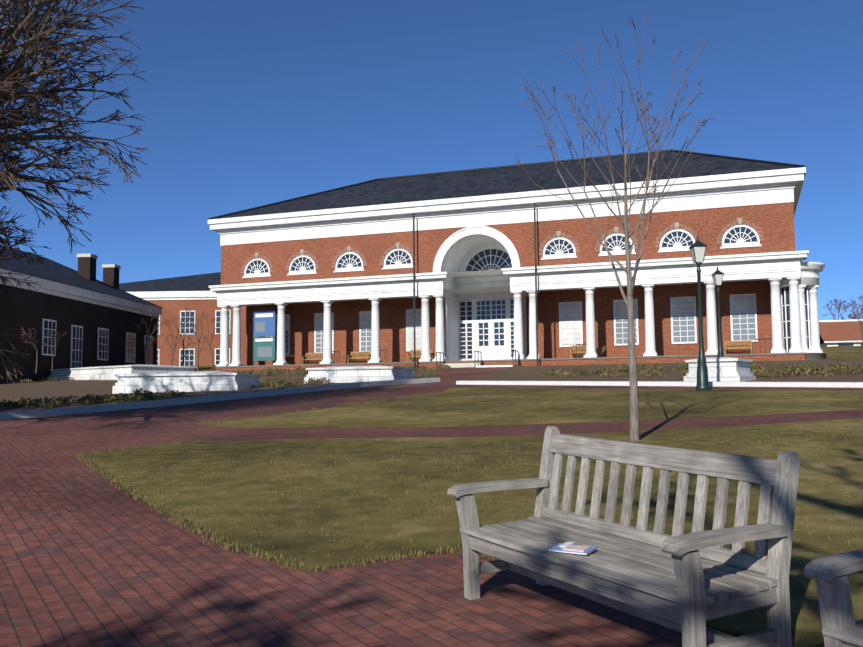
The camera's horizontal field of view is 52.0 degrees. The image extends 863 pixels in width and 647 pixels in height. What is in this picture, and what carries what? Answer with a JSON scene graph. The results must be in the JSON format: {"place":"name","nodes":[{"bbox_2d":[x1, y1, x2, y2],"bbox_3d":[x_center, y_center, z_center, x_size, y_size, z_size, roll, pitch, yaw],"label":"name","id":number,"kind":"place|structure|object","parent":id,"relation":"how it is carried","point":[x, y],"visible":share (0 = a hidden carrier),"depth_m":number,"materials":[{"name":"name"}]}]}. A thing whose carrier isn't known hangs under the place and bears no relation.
{"place":"outdoors","nodes":[
{"label":"outdoors","id":0,"kind":"place"},
{"bbox_2d":[0,369,436,411],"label":"bed soil","id":1,"kind":"structure","parent":0,"point":[46,388],"depth_m":35.58,"materials":[{"name":"brown soil"}]},
{"bbox_2d":[21,328,37,372],"bbox_3d":[-21.260,1.409,46.685,0.835,2.444,0.905,2,-6,-31],"label":"court tree","id":2,"kind":"object","parent":1,"relation":"on","point":[32,345],"visible":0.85,"depth_m":46.66,"materials":[{"name":"brown plant"}]},
{"bbox_2d":[42,329,66,371],"bbox_3d":[-20.245,1.418,47.355,0.836,2.289,1.172,-2,-5,20],"label":"court tree","id":3,"kind":"object","parent":1,"relation":"on","point":[53,349],"visible":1,"depth_m":47.38,"materials":[{"name":"brown plant"}]},
{"bbox_2d":[0,0,146,383],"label":"tree","id":4,"kind":"object","parent":1,"relation":"on","point":[28,25],"visible":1,"depth_m":17.73,"materials":[{"name":"brown plant"}]},
{"bbox_2d":[48,364,196,379],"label":"skylight plinth","id":5,"kind":"structure","parent":1,"relation":"on","point":[97,373],"depth_m":50.74,"materials":[{"name":"white stone"}]},
{"bbox_2d":[112,371,260,393],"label":"skylight plinth","id":6,"kind":"structure","parent":1,"relation":"on","point":[181,381],"depth_m":32.18,"materials":[{"name":"white stone"}]},
{"bbox_2d":[0,364,451,408],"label":"bed shrubs","id":7,"kind":"object","parent":1,"relation":"on","point":[122,397],"visible":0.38,"depth_m":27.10,"materials":[{"name":"green plant"}]},
{"bbox_2d":[304,365,416,382],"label":"stone plinth","id":8,"kind":"structure","parent":1,"relation":"on","point":[342,374],"depth_m":35.93,"materials":[{"name":"white stone"}]},
{"bbox_2d":[0,382,862,646],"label":"brick paving","id":9,"kind":"structure","parent":0,"point":[89,557],"depth_m":5.58,"materials":[{"name":"red brick"}]},
{"bbox_2d":[447,426,799,646],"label":"garden bench","id":10,"kind":"object","parent":9,"relation":"on","point":[675,580],"visible":1,"depth_m":4.16,"materials":[{"name":"grey wood"}]},
{"bbox_2d":[804,549,862,646],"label":"garden bench","id":11,"kind":"object","parent":9,"relation":"on","point":[841,627],"visible":1,"depth_m":3.06,"materials":[{"name":"grey wood"}]},
{"bbox_2d":[0,0,862,319],"label":"sky","id":12,"kind":"structure","parent":0,"point":[242,104],"materials":[{"name":"blue"}]},
{"bbox_2d":[74,418,862,646],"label":"lawn","id":13,"kind":"structure","parent":0,"point":[253,498],"depth_m":8.66,"materials":[{"name":"green plant"}]},
{"bbox_2d":[435,367,511,383],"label":"brick path","id":14,"kind":"structure","parent":0,"point":[452,375],"depth_m":43.27,"materials":[{"name":"brick"}]},
{"bbox_2d":[186,346,862,377],"bbox_3d":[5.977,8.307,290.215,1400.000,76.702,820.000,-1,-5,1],"label":"terrain","id":15,"kind":"structure","parent":0,"point":[843,352],"depth_m":60.67,"materials":[{"name":"green plant"}]},
{"bbox_2d":[0,245,162,383],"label":"old brick house","id":16,"kind":"structure","parent":15,"relation":"on","point":[89,313],"depth_m":57.41,"materials":[{"name":"brown brick"}]},
{"bbox_2d":[130,307,170,364],"bbox_3d":[-20.147,1.123,63.970,2.872,4.610,2.268,2,-6,-32],"label":"court tree","id":17,"kind":"object","parent":15,"relation":"on","point":[146,340],"visible":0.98,"depth_m":64.12,"materials":[{"name":"brown plant"}]},
{"bbox_2d":[159,315,186,365],"bbox_3d":[-18.262,1.501,62.763,1.970,4.372,1.580,-5,-7,44],"label":"court tree","id":18,"kind":"object","parent":15,"relation":"on","point":[175,344],"visible":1,"depth_m":62.70,"materials":[{"name":"brown plant"}]},
{"bbox_2d":[166,309,197,365],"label":"court tree","id":19,"kind":"object","parent":15,"relation":"on","point":[183,335],"visible":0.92,"depth_m":70.65,"materials":[{"name":"brown plant"}]},
{"bbox_2d":[119,272,245,365],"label":"brick hall","id":20,"kind":"structure","parent":15,"relation":"on","point":[196,295],"depth_m":92.86,"materials":[{"name":"red brick"}]},
{"bbox_2d":[181,305,216,370],"bbox_3d":[-15.958,1.131,60.472,2.006,4.826,2.053,4,-6,-40],"label":"court tree","id":21,"kind":"object","parent":15,"relation":"on","point":[198,350],"visible":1,"depth_m":60.52,"materials":[{"name":"brown plant"}]},
{"bbox_2d":[192,314,220,369],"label":"court tree","id":22,"kind":"object","parent":15,"relation":"on","point":[209,343],"visible":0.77,"depth_m":68.32,"materials":[{"name":"brown plant"}]},
{"bbox_2d":[0,378,439,419],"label":"kerb","id":23,"kind":"structure","parent":15,"relation":"on","point":[99,408],"depth_m":24.49,"materials":[{"name":"concrete"}]},
{"bbox_2d":[208,149,808,371],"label":"library building","id":24,"kind":"structure","parent":15,"relation":"on","point":[477,246],"depth_m":56.04,"materials":[{"name":"red brick"}]},
{"bbox_2d":[216,277,804,365],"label":"columns","id":25,"kind":"structure","parent":24,"relation":"attached to","point":[777,333],"depth_m":53.88,"materials":[{"name":"white paint"}]},
{"bbox_2d":[780,262,826,359],"bbox_3d":[20.759,-0.092,50.288,3.206,6.695,3.206,-2,-5,19],"label":"library round porch","id":26,"kind":"object","parent":24,"relation":"attached to","point":[808,284],"visible":0.54,"depth_m":49.40,"materials":[{"name":"white paint"}]},
{"bbox_2d":[580,345,606,356],"bbox_3d":[10.061,1.875,54.143,1.546,1.233,1.232,2,-5,-25],"label":"bare shrub","id":27,"kind":"object","parent":15,"relation":"on","point":[603,349],"visible":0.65,"depth_m":54.14,"materials":[{"name":"brown plant"}]},
{"bbox_2d":[515,10,712,440],"bbox_3d":[2.526,-1.098,12.716,3.037,5.627,3.647,-2,-5,19],"label":"bare tree","id":28,"kind":"object","parent":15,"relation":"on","point":[634,415],"visible":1,"depth_m":12.51,"materials":[{"name":"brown plant"}]},
{"bbox_2d":[456,381,862,387],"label":"kerb","id":29,"kind":"structure","parent":15,"relation":"on","point":[734,384],"depth_m":26.10,"materials":[{"name":"white concrete"}]},
{"bbox_2d":[822,298,848,319],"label":"tree","id":30,"kind":"object","parent":15,"relation":"on","point":[837,307],"visible":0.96,"depth_m":119.72,"materials":[{"name":"brown plant"}]},
{"bbox_2d":[819,319,862,346],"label":"building","id":31,"kind":"structure","parent":15,"relation":"on","point":[840,332],"depth_m":96.20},
{"bbox_2d":[832,301,861,319],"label":"tree","id":32,"kind":"object","parent":15,"relation":"on","point":[846,309],"visible":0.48,"depth_m":138.88,"materials":[{"name":"brown plant"}]},
{"bbox_2d":[841,295,862,319],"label":"tree","id":33,"kind":"object","parent":15,"relation":"on","point":[849,315],"visible":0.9,"depth_m":126.36,"materials":[{"name":"brown plant"}]},
{"bbox_2d":[846,295,862,342],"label":"tree","id":34,"kind":"object","parent":15,"relation":"on","point":[860,322],"visible":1,"depth_m":79.28,"materials":[{"name":"brown plant"}]},
{"bbox_2d":[200,386,862,427],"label":"lawn","id":35,"kind":"structure","parent":0,"point":[463,407],"depth_m":18.70,"materials":[{"name":"green plant"}]},
{"bbox_2d":[688,233,709,390],"bbox_3d":[7.215,-0.314,23.763,0.420,4.310,0.420,-1,-5,1],"label":"lamp post","id":36,"kind":"object","parent":35,"relation":"on","point":[697,248],"visible":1,"depth_m":23.70,"materials":[{"name":"green metal"}]},
{"bbox_2d":[469,359,862,381],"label":"bed soil","id":37,"kind":"structure","parent":0,"point":[526,373],"depth_m":35.51,"materials":[{"name":"brown soil"}]},
{"bbox_2d":[542,361,862,377],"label":"bed shrubs","id":38,"kind":"object","parent":37,"relation":"on","point":[825,368],"visible":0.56,"depth_m":33.99,"materials":[{"name":"green plant"}]},
{"bbox_2d":[712,266,723,356],"bbox_3d":[11.253,-0.173,34.602,0.420,4.310,0.420,-1,-5,1],"label":"lamp post","id":39,"kind":"object","parent":37,"relation":"on","point":[717,275],"visible":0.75,"depth_m":34.58,"materials":[{"name":"green metal"}]},
{"bbox_2d":[683,357,755,381],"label":"stone plinth","id":40,"kind":"structure","parent":37,"relation":"on","point":[726,369],"depth_m":27.51,"materials":[{"name":"white stone"}]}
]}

